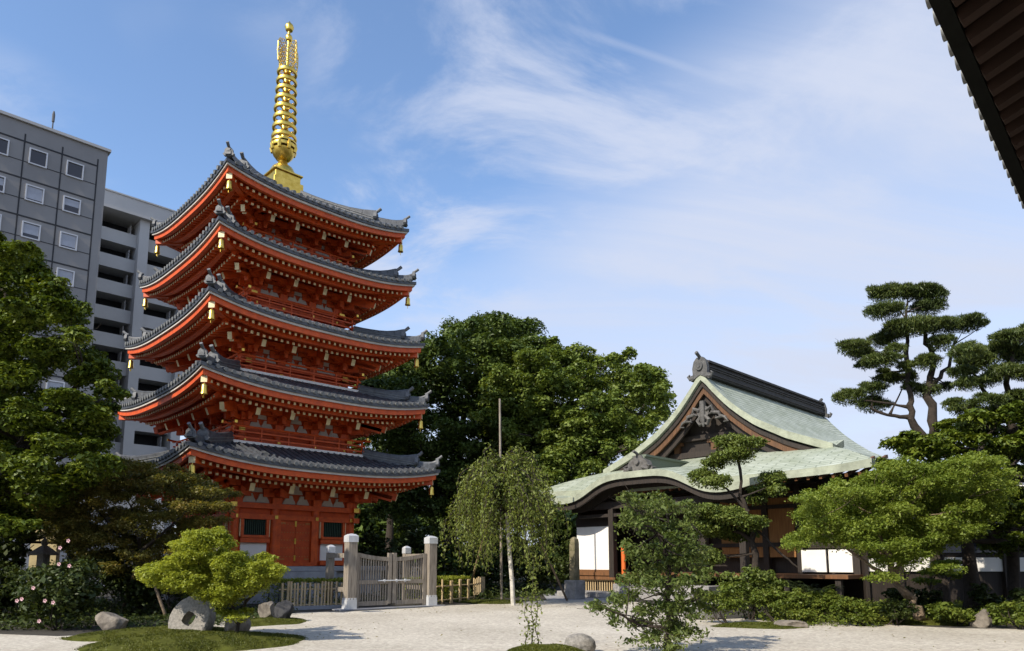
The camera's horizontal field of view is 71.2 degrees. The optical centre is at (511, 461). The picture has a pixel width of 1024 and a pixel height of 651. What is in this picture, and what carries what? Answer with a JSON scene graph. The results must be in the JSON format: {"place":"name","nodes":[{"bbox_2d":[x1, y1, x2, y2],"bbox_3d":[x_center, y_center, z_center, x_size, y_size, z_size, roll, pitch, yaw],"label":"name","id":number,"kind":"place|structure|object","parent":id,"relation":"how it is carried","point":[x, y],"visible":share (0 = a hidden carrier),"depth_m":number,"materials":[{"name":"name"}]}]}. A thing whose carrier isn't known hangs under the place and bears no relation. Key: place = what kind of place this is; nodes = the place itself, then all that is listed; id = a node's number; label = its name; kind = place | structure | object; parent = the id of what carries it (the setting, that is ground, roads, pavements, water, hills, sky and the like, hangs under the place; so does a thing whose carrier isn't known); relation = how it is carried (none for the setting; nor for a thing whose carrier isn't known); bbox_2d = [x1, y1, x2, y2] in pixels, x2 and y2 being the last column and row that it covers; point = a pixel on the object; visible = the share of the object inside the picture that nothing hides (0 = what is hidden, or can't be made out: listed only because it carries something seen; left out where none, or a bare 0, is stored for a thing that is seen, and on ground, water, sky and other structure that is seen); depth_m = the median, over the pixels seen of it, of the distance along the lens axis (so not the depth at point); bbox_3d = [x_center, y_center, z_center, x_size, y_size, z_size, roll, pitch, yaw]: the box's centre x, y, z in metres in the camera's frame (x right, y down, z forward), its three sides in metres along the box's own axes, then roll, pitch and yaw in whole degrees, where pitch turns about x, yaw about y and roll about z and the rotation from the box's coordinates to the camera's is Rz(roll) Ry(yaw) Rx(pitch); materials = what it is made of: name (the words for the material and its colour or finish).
{"place":"outdoors","nodes":[
{"label":"outdoors","id":0,"kind":"place"},
{"bbox_2d":[29,530,60,568],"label":"garden wall","id":1,"kind":"structure","parent":0,"point":[33,559],"depth_m":29.65,"materials":[{"name":"beige paint"}]},
{"bbox_2d":[0,110,110,470],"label":"office building","id":2,"kind":"structure","parent":0,"point":[52,187],"depth_m":61.10,"materials":[{"name":"concrete"}]},
{"bbox_2d":[0,175,5,192],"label":"window","id":3,"kind":"structure","parent":2,"relation":"in","point":[2,179],"depth_m":58.52,"materials":[{"name":"silver metal"}]},
{"bbox_2d":[0,137,9,155],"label":"window","id":4,"kind":"structure","parent":2,"relation":"in","point":[4,149],"depth_m":58.89,"materials":[{"name":"silver metal"}]},
{"bbox_2d":[21,220,40,241],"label":"window","id":5,"kind":"structure","parent":2,"relation":"in","point":[29,230],"depth_m":59.61,"materials":[{"name":"white glass"}]},
{"bbox_2d":[24,183,44,204],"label":"window","id":6,"kind":"structure","parent":2,"relation":"in","point":[32,193],"depth_m":60.06,"materials":[{"name":"silver metal"}]},
{"bbox_2d":[28,147,47,168],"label":"window","id":7,"kind":"structure","parent":2,"relation":"in","point":[38,158],"depth_m":60.52,"materials":[{"name":"grey glass"}]},
{"bbox_2d":[46,380,64,388],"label":"window","id":8,"kind":"structure","parent":2,"relation":"in","point":[52,383],"depth_m":59.70,"materials":[{"name":"silver metal"}]},
{"bbox_2d":[56,267,74,286],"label":"window","id":9,"kind":"structure","parent":2,"relation":"in","point":[61,272],"depth_m":61.19,"materials":[{"name":"silver metal"}]},
{"bbox_2d":[59,231,77,250],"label":"window","id":10,"kind":"structure","parent":2,"relation":"in","point":[69,241],"depth_m":61.50,"materials":[{"name":"silver metal"}]},
{"bbox_2d":[62,195,80,215],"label":"window","id":11,"kind":"structure","parent":2,"relation":"in","point":[71,205],"depth_m":61.94,"materials":[{"name":"silver metal"}]},
{"bbox_2d":[66,160,83,180],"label":"window","id":12,"kind":"structure","parent":2,"relation":"in","point":[75,170],"depth_m":62.42,"materials":[{"name":"grey glass"}]},
{"bbox_2d":[1,493,164,586],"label":"building","id":13,"kind":"structure","parent":0,"point":[65,554],"depth_m":43.63,"materials":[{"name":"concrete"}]},
{"bbox_2d":[88,188,182,558],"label":"apartment building","id":14,"kind":"structure","parent":0,"point":[127,246],"depth_m":80.63,"materials":[{"name":"grey concrete"}]},
{"bbox_2d":[59,625,224,641],"bbox_3d":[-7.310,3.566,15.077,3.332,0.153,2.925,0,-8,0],"label":"moss ground","id":15,"kind":"structure","parent":0,"point":[97,636],"depth_m":14.13,"materials":[{"name":"green plant"}]},
{"bbox_2d":[168,596,215,630],"bbox_3d":[-6.726,3.325,15.034,0.982,0.984,0.240,2,-25,14],"label":"millstone","id":16,"kind":"object","parent":15,"relation":"on","point":[184,611],"visible":0.66,"depth_m":14.97,"materials":[{"name":"stone"}]},
{"bbox_2d":[224,613,250,630],"bbox_3d":[-5.753,3.429,15.022,0.531,0.551,0.343,3,-9,-22],"label":"rock","id":17,"kind":"object","parent":15,"relation":"on","point":[231,626],"visible":0.38,"depth_m":14.91,"materials":[{"name":"grey stone"}]},
{"bbox_2d":[72,630,308,650],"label":"moss ground","id":18,"kind":"structure","parent":0,"point":[212,638],"depth_m":12.42,"materials":[{"name":"green plant"}]},
{"bbox_2d":[132,526,290,631],"bbox_3d":[-5.893,2.294,13.969,3.539,2.186,2.415,0,-8,0],"label":"bright maple","id":19,"kind":"object","parent":18,"relation":"on","point":[186,569],"visible":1,"depth_m":13.22,"materials":[{"name":"green plant"}]},
{"bbox_2d":[224,617,307,626],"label":"moss ground","id":20,"kind":"structure","parent":0,"point":[269,624],"depth_m":17.41,"materials":[{"name":"green plant"}]},
{"bbox_2d":[258,601,274,617],"bbox_3d":[-6.374,3.933,18.623,0.525,0.617,0.369,-5,-9,31],"label":"rock","id":21,"kind":"object","parent":20,"relation":"on","point":[265,609],"visible":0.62,"depth_m":18.49,"materials":[{"name":"beige stone"}]},
{"bbox_2d":[273,600,293,618],"bbox_3d":[-5.818,3.880,18.231,0.501,0.698,0.431,0,-8,0],"label":"black stone","id":22,"kind":"object","parent":20,"relation":"on","point":[284,609],"visible":0.78,"depth_m":18.14,"materials":[{"name":"grey stone"}]},
{"bbox_2d":[454,599,523,603],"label":"moss ground","id":23,"kind":"structure","parent":0,"point":[487,603],"depth_m":26.22,"materials":[{"name":"green plant"}]},
{"bbox_2d":[499,399,502,598],"bbox_3d":[-0.442,1.440,28.312,0.181,8.029,0.108,0,-8,0],"label":"support pole","id":24,"kind":"object","parent":23,"relation":"on","point":[501,578],"visible":0.55,"depth_m":28.01,"materials":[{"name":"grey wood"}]},
{"bbox_2d":[0,600,1023,650],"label":"gravel","id":25,"kind":"structure","parent":0,"point":[498,627],"depth_m":15.00,"materials":[{"name":"beige gravel"}]},
{"bbox_2d":[439,440,571,604],"bbox_3d":[-0.168,2.132,25.475,4.316,5.877,4.004,3,-9,-20],"label":"weeping cherry","id":26,"kind":"object","parent":25,"relation":"on","point":[493,495],"visible":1,"depth_m":24.95,"materials":[{"name":"green plant"}]},
{"bbox_2d":[539,538,567,600],"bbox_3d":[1.557,4.114,26.969,0.087,2.429,3.080,-4,-9,24],"label":"support pole","id":27,"kind":"object","parent":25,"relation":"on","point":[561,588],"visible":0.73,"depth_m":27.23,"materials":[{"name":"brown wood"}]},
{"bbox_2d":[577,484,718,650],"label":"plum tree","id":28,"kind":"object","parent":25,"relation":"on","point":[673,628],"visible":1,"depth_m":11.42,"materials":[{"name":"green plant"}]},
{"bbox_2d":[683,602,719,619],"bbox_3d":[5.037,3.957,19.007,0.998,0.614,0.644,0,-8,0],"label":"rock","id":29,"kind":"object","parent":25,"relation":"on","point":[712,616],"visible":0.12,"depth_m":18.77,"materials":[{"name":"stone"}]},
{"bbox_2d":[698,581,750,623],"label":"azalea","id":30,"kind":"object","parent":25,"relation":"on","point":[725,602],"visible":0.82,"depth_m":17.48,"materials":[{"name":"green plant"}]},
{"bbox_2d":[718,564,779,619],"bbox_3d":[6.207,3.470,18.969,1.625,1.504,1.135,3,-8,-19],"label":"nandina","id":31,"kind":"object","parent":25,"relation":"on","point":[755,578],"visible":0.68,"depth_m":18.77,"materials":[{"name":"green plant"}]},
{"bbox_2d":[747,586,820,621],"bbox_3d":[6.926,3.619,18.029,1.221,0.950,1.738,5,-9,-30],"label":"azalea","id":32,"kind":"object","parent":25,"relation":"on","point":[794,603],"visible":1,"depth_m":17.76,"materials":[{"name":"green plant"}]},
{"bbox_2d":[805,588,848,621],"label":"azalea","id":33,"kind":"object","parent":25,"relation":"on","point":[827,599],"visible":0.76,"depth_m":17.90,"materials":[{"name":"green plant"}]},
{"bbox_2d":[828,597,880,625],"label":"azalea","id":34,"kind":"object","parent":25,"relation":"on","point":[854,608],"visible":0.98,"depth_m":16.99,"materials":[{"name":"green plant"}]},
{"bbox_2d":[874,598,919,624],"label":"azalea","id":35,"kind":"object","parent":25,"relation":"on","point":[899,609],"visible":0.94,"depth_m":17.08,"materials":[{"name":"green plant"}]},
{"bbox_2d":[925,0,1023,208],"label":"roof eave","id":36,"kind":"object","parent":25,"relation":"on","point":[984,39],"visible":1,"depth_m":7.24,"materials":[{"name":"wood"}]},
{"bbox_2d":[0,566,1023,635],"bbox_3d":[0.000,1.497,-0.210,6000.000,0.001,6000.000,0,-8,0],"label":"ground","id":37,"kind":"structure","parent":0,"point":[59,632],"depth_m":19.08,"materials":[{"name":"soil"}]},
{"bbox_2d":[0,562,26,607],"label":"bush","id":38,"kind":"object","parent":37,"relation":"on","point":[8,574],"visible":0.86,"depth_m":18.31,"materials":[{"name":"green plant"}]},
{"bbox_2d":[0,580,53,618],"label":"bush","id":39,"kind":"object","parent":37,"relation":"on","point":[7,603],"visible":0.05,"depth_m":18.60,"materials":[{"name":"green plant"}]},
{"bbox_2d":[28,538,58,569],"bbox_3d":[-14.925,3.558,22.726,0.960,2.280,0.831,0,-8,0],"label":"stone lantern","id":40,"kind":"object","parent":37,"relation":"on","point":[43,552],"visible":0.46,"depth_m":22.63,"materials":[{"name":"stone"}]},
{"bbox_2d":[9,539,104,630],"bbox_3d":[-10.244,2.789,16.076,1.946,2.040,2.039,0,-8,0],"label":"hibiscus","id":41,"kind":"object","parent":37,"relation":"on","point":[60,588],"visible":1,"depth_m":15.84,"materials":[{"name":"green plant"}]},
{"bbox_2d":[0,471,122,572],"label":"evergreen tree","id":42,"kind":"object","parent":37,"relation":"on","point":[15,552],"visible":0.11,"depth_m":24.37,"materials":[{"name":"green plant"}]},
{"bbox_2d":[0,231,132,611],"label":"broadleaf tree","id":43,"kind":"object","parent":37,"relation":"on","point":[25,446],"visible":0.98,"depth_m":18.53,"materials":[{"name":"green plant"}]},
{"bbox_2d":[70,548,146,615],"bbox_3d":[-11.595,3.367,19.861,2.756,1.961,2.093,0,-8,0],"label":"bush","id":44,"kind":"object","parent":37,"relation":"on","point":[112,582],"visible":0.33,"depth_m":19.80,"materials":[{"name":"green plant"}]},
{"bbox_2d":[95,612,128,629],"bbox_3d":[-8.780,3.575,15.735,0.606,0.554,0.609,-4,-9,29],"label":"rock","id":45,"kind":"object","parent":37,"relation":"on","point":[108,621],"visible":0.73,"depth_m":15.56,"materials":[{"name":"grey stone"}]},
{"bbox_2d":[23,456,243,613],"bbox_3d":[-11.241,2.069,20.915,7.355,4.746,4.724,0,-8,0],"label":"bronze maple","id":46,"kind":"object","parent":37,"relation":"on","point":[140,549],"visible":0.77,"depth_m":19.73,"materials":[{"name":"green plant"}]},
{"bbox_2d":[101,561,167,613],"bbox_3d":[-11.126,3.733,21.146,2.054,1.594,2.022,2,-8,-14],"label":"bush","id":47,"kind":"object","parent":37,"relation":"on","point":[138,599],"visible":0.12,"depth_m":20.56,"materials":[{"name":"green plant"}]},
{"bbox_2d":[0,597,297,629],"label":"undergrowth","id":48,"kind":"object","parent":37,"relation":"on","point":[66,621],"visible":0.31,"depth_m":18.33,"materials":[{"name":"green plant"}]},
{"bbox_2d":[152,581,166,616],"bbox_3d":[-9.672,3.654,19.571,0.550,1.243,0.113,3,-9,-21],"label":"support stake","id":49,"kind":"object","parent":37,"relation":"on","point":[160,601],"visible":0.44,"depth_m":19.55,"materials":[{"name":"brown wood"}]},
{"bbox_2d":[120,563,207,612],"bbox_3d":[-9.742,3.552,20.486,2.465,1.766,2.184,0,-8,0],"label":"bush","id":50,"kind":"object","parent":37,"relation":"on","point":[151,591],"visible":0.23,"depth_m":20.07,"materials":[{"name":"green plant"}]},
{"bbox_2d":[114,21,442,604],"bbox_3d":[-10.400,-7.441,31.623,10.612,26.548,10.612,8,-11,-44],"label":"pagoda","id":51,"kind":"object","parent":37,"relation":"on","point":[277,357],"visible":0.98,"depth_m":28.57,"materials":[{"name":"wood"}]},
{"bbox_2d":[200,382,207,397],"bbox_3d":[-10.490,-2.450,24.382,0.250,0.580,0.250,0,-8,1],"label":"wind bell","id":52,"kind":"object","parent":51,"relation":"hanging from","point":[203,392],"visible":1,"depth_m":24.32,"materials":[{"name":"gold metal"}]},
{"bbox_2d":[208,308,214,323],"bbox_3d":[-10.487,-5.113,24.985,0.250,0.580,0.250,0,-8,1],"label":"wind bell","id":53,"kind":"object","parent":51,"relation":"hanging from","point":[211,316],"visible":1,"depth_m":24.92,"materials":[{"name":"gold metal"}]},
{"bbox_2d":[218,238,224,252],"bbox_3d":[-10.481,-7.824,25.808,0.250,0.580,0.250,0,-8,1],"label":"wind bell","id":54,"kind":"object","parent":51,"relation":"hanging from","point":[221,245],"visible":1,"depth_m":25.74,"materials":[{"name":"gold metal"}]},
{"bbox_2d":[226,179,232,193],"bbox_3d":[-10.476,-10.219,26.516,0.250,0.580,0.250,0,-8,1],"label":"wind bell","id":55,"kind":"object","parent":51,"relation":"hanging from","point":[229,186],"visible":1,"depth_m":26.45,"materials":[{"name":"gold metal"}]},
{"bbox_2d":[238,519,269,537],"bbox_3d":[-9.761,2.455,27.166,1.190,0.860,0.153,8,-11,-44],"label":"window","id":56,"kind":"structure","parent":51,"relation":"in","point":[248,528],"depth_m":27.15,"materials":[{"name":"green wood"}]},
{"bbox_2d":[276,516,315,565],"bbox_3d":[-8.553,3.138,28.217,1.640,1.940,0.200,8,-11,-44],"label":"door","id":57,"kind":"structure","parent":51,"relation":"in","point":[295,546],"depth_m":28.23,"materials":[{"name":"red wood"}]},
{"bbox_2d":[319,522,345,539],"bbox_3d":[-7.381,2.777,29.457,1.190,0.860,0.153,8,-11,-44],"label":"window","id":58,"kind":"structure","parent":51,"relation":"in","point":[327,530],"depth_m":29.44,"materials":[{"name":"green wood"}]},
{"bbox_2d":[261,577,342,605],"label":"hedge","id":59,"kind":"object","parent":37,"relation":"on","point":[310,580],"visible":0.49,"depth_m":23.66,"materials":[{"name":"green plant"}]},
{"bbox_2d":[274,605,341,609],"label":"kerb","id":60,"kind":"structure","parent":37,"relation":"on","point":[312,607],"depth_m":23.15,"materials":[{"name":"grey stone"}]},
{"bbox_2d":[279,581,342,605],"bbox_3d":[-6.450,4.329,23.229,2.160,0.894,0.097,4,-9,-28],"label":"bamboo fence","id":61,"kind":"object","parent":60,"relation":"on","point":[289,585],"visible":0.81,"depth_m":23.18,"materials":[{"name":"brown wood"}]},
{"bbox_2d":[354,370,396,551],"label":"camphor tree","id":62,"kind":"object","parent":37,"relation":"on","point":[389,530],"depth_m":49.71,"materials":[{"name":"green plant"}]},
{"bbox_2d":[358,530,400,584],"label":"bush","id":63,"kind":"object","parent":37,"relation":"on","point":[370,537],"visible":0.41,"depth_m":32.83,"materials":[{"name":"green plant"}]},
{"bbox_2d":[325,533,437,608],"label":"garden gate","id":64,"kind":"structure","parent":37,"relation":"on","point":[350,589],"depth_m":23.80,"materials":[{"name":"grey wood"}]},
{"bbox_2d":[332,604,444,610],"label":"kerb","id":65,"kind":"structure","parent":37,"relation":"on","point":[387,607],"depth_m":23.35,"materials":[{"name":"grey stone"}]},
{"bbox_2d":[388,519,458,591],"bbox_3d":[-4.226,4.483,33.786,3.886,3.600,2.517,0,-8,0],"label":"bush","id":66,"kind":"object","parent":37,"relation":"on","point":[415,541],"visible":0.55,"depth_m":33.66,"materials":[{"name":"green plant"}]},
{"bbox_2d":[405,574,470,604],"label":"hedge","id":67,"kind":"object","parent":37,"relation":"on","point":[447,578],"visible":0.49,"depth_m":27.54,"materials":[{"name":"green plant"}]},
{"bbox_2d":[333,580,555,603],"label":"undergrowth","id":68,"kind":"object","parent":37,"relation":"on","point":[488,594],"visible":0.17,"depth_m":32.09,"materials":[{"name":"green plant"}]},
{"bbox_2d":[349,310,563,584],"bbox_3d":[-3.991,-1.504,42.352,14.365,17.982,10.745,0,-8,0],"label":"camphor tree","id":69,"kind":"object","parent":37,"relation":"on","point":[481,344],"visible":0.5,"depth_m":39.80,"materials":[{"name":"green plant"}]},
{"bbox_2d":[437,577,484,603],"bbox_3d":[-1.663,5.232,29.639,0.739,0.888,8.519,-1,-8,9],"label":"bamboo fence","id":70,"kind":"object","parent":37,"relation":"on","point":[478,584],"visible":0.78,"depth_m":27.74,"materials":[{"name":"beige wood"}]},
{"bbox_2d":[437,538,499,591],"bbox_3d":[-2.364,4.937,33.605,3.256,2.665,2.672,7,-11,-43],"label":"bush","id":71,"kind":"object","parent":37,"relation":"on","point":[465,569],"visible":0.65,"depth_m":33.29,"materials":[{"name":"green plant"}]},
{"bbox_2d":[476,531,543,590],"bbox_3d":[-0.166,4.893,34.730,3.512,3.068,3.032,0,-8,0],"label":"bush","id":72,"kind":"object","parent":37,"relation":"on","point":[495,576],"visible":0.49,"depth_m":34.16,"materials":[{"name":"green plant"}]},
{"bbox_2d":[528,540,569,591],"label":"bush","id":73,"kind":"object","parent":37,"relation":"on","point":[561,566],"visible":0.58,"depth_m":35.06,"materials":[{"name":"green plant"}]},
{"bbox_2d":[466,336,676,488],"bbox_3d":[3.761,-0.232,39.610,12.215,14.626,8.656,0,-8,0],"label":"camphor tree","id":74,"kind":"object","parent":37,"relation":"on","point":[595,435],"visible":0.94,"depth_m":37.55,"materials":[{"name":"green plant"}]},
{"bbox_2d":[564,537,584,598],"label":"stone pillar","id":75,"kind":"structure","parent":37,"relation":"on","point":[574,586],"depth_m":29.52,"materials":[{"name":"grey stone"}]},
{"bbox_2d":[354,498,807,581],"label":"woods","id":76,"kind":"object","parent":37,"relation":"on","point":[366,524],"visible":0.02,"depth_m":55.52,"materials":[{"name":"green plant"}]},
{"bbox_2d":[253,604,978,650],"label":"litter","id":77,"kind":"object","parent":37,"relation":"on","point":[550,630],"visible":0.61,"depth_m":15.70,"materials":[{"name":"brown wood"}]},
{"bbox_2d":[539,351,898,601],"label":"temple hall","id":78,"kind":"structure","parent":37,"relation":"on","point":[811,446],"depth_m":31.12,"materials":[{"name":"green metal"}]},
{"bbox_2d":[621,547,625,581],"bbox_3d":[4.838,4.420,31.020,0.260,1.700,0.247,0,-8,0],"label":"orange post","id":79,"kind":"object","parent":78,"relation":"on","point":[623,564],"visible":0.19,"depth_m":30.96,"materials":[{"name":"orange wood"}]},
{"bbox_2d":[683,432,797,609],"bbox_3d":[7.358,1.936,23.653,3.762,5.772,2.726,0,-8,0],"label":"pruned holly","id":80,"kind":"object","parent":37,"relation":"on","point":[717,520],"visible":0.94,"depth_m":23.27,"materials":[{"name":"green plant"}]},
{"bbox_2d":[759,569,788,617],"bbox_3d":[7.191,3.634,19.633,1.229,1.358,1.025,-7,-11,43],"label":"nandina","id":81,"kind":"object","parent":37,"relation":"on","point":[781,582],"visible":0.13,"depth_m":19.38,"materials":[{"name":"green plant"}]},
{"bbox_2d":[785,580,847,614],"bbox_3d":[8.534,3.840,20.096,1.890,0.988,1.836,0,-8,0],"label":"cycad","id":82,"kind":"object","parent":37,"relation":"on","point":[815,588],"visible":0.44,"depth_m":20.13,"materials":[{"name":"green plant"}]},
{"bbox_2d":[741,595,1017,626],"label":"undergrowth","id":83,"kind":"object","parent":37,"relation":"on","point":[843,620],"visible":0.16,"depth_m":18.09,"materials":[{"name":"green plant"}]},
{"bbox_2d":[779,450,1022,620],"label":"green maple","id":84,"kind":"object","parent":37,"relation":"on","point":[883,509],"visible":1,"depth_m":17.30,"materials":[{"name":"green plant"}]},
{"bbox_2d":[831,279,990,601],"bbox_3d":[13.539,-0.808,24.208,5.637,11.436,2.737,0,-8,0],"label":"black pine","id":85,"kind":"object","parent":37,"relation":"on","point":[926,295],"visible":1,"depth_m":24.44,"materials":[{"name":"green plant"}]},
{"bbox_2d":[881,585,943,613],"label":"shrub","id":86,"kind":"object","parent":37,"relation":"on","point":[921,596],"visible":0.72,"depth_m":19.96,"materials":[{"name":"green plant"}]},
{"bbox_2d":[843,518,1023,602],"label":"corridor","id":87,"kind":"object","parent":37,"relation":"on","point":[992,570],"visible":0.15,"depth_m":25.96,"materials":[{"name":"brown wood"}]},
{"bbox_2d":[943,543,961,552],"bbox_3d":[15.944,3.010,26.086,1.000,0.620,0.060,-1,-8,4],"label":"window","id":88,"kind":"structure","parent":87,"relation":"in","point":[953,549],"depth_m":26.02,"materials":[{"name":"grey glass"}]},
{"bbox_2d":[910,558,962,612],"bbox_3d":[12.636,3.635,20.921,1.650,1.650,1.552,8,-11,-44],"label":"young maple","id":89,"kind":"object","parent":37,"relation":"on","point":[927,581],"visible":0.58,"depth_m":20.92,"materials":[{"name":"green plant"}]},
{"bbox_2d":[873,400,1023,609],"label":"evergreen tree","id":90,"kind":"object","parent":37,"relation":"on","point":[944,442],"visible":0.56,"depth_m":20.39,"materials":[{"name":"green plant"}]},
{"bbox_2d":[925,601,992,625],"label":"shrub","id":91,"kind":"object","parent":37,"relation":"on","point":[940,610],"visible":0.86,"depth_m":17.04,"materials":[{"name":"green plant"}]},
{"bbox_2d":[968,609,991,627],"bbox_3d":[11.052,3.744,16.919,0.334,0.542,0.537,1,-8,-8],"label":"rock","id":92,"kind":"object","parent":37,"relation":"on","point":[983,620],"visible":0.8,"depth_m":16.76,"materials":[{"name":"beige stone"}]},
{"bbox_2d":[940,321,1023,602],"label":"black pine","id":93,"kind":"object","parent":37,"relation":"on","point":[970,357],"visible":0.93,"depth_m":21.69,"materials":[{"name":"green plant"}]},
{"bbox_2d":[966,583,1023,611],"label":"shrub","id":94,"kind":"object","parent":37,"relation":"on","point":[980,594],"visible":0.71,"depth_m":19.52,"materials":[{"name":"green plant"}]},
{"bbox_2d":[986,600,1023,628],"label":"shrub","id":95,"kind":"object","parent":37,"relation":"on","point":[1014,609],"visible":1,"depth_m":16.40,"materials":[{"name":"green plant"}]},
{"bbox_2d":[0,0,1023,544],"label":"sky","id":96,"kind":"structure","parent":0,"point":[727,182],"materials":[{"name":"blue"}]},
{"bbox_2d":[507,643,584,650],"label":"moss ground","id":97,"kind":"structure","parent":0,"point":[545,647],"depth_m":11.76,"materials":[{"name":"green plant"}]},
{"bbox_2d":[516,555,542,644],"bbox_3d":[0.329,2.440,12.367,0.524,1.653,0.326,0,-8,0],"label":"slender sapling","id":98,"kind":"object","parent":97,"relation":"on","point":[531,600],"visible":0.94,"depth_m":12.33,"materials":[{"name":"green plant"}]},
{"bbox_2d":[564,633,595,650],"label":"rock","id":99,"kind":"object","parent":97,"relation":"on","point":[583,642],"visible":0.83,"depth_m":11.86,"materials":[{"name":"stone"}]},
{"bbox_2d":[542,592,606,599],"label":"path","id":100,"kind":"structure","parent":0,"point":[554,597],"depth_m":29.80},
{"bbox_2d":[711,621,808,628],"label":"moss ground","id":101,"kind":"structure","parent":0,"point":[752,625],"depth_m":16.46,"materials":[{"name":"green plant"}]},
{"bbox_2d":[774,620,807,627],"bbox_3d":[6.471,3.805,16.638,0.834,0.260,0.474,0,-8,0],"label":"rock","id":102,"kind":"object","parent":101,"relation":"on","point":[795,623],"visible":0.69,"depth_m":16.49,"materials":[{"name":"beige stone"}]},
{"bbox_2d":[839,616,1018,625],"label":"grass","id":103,"kind":"structure","parent":0,"point":[912,620],"depth_m":17.54,"materials":[{"name":"green plant"}]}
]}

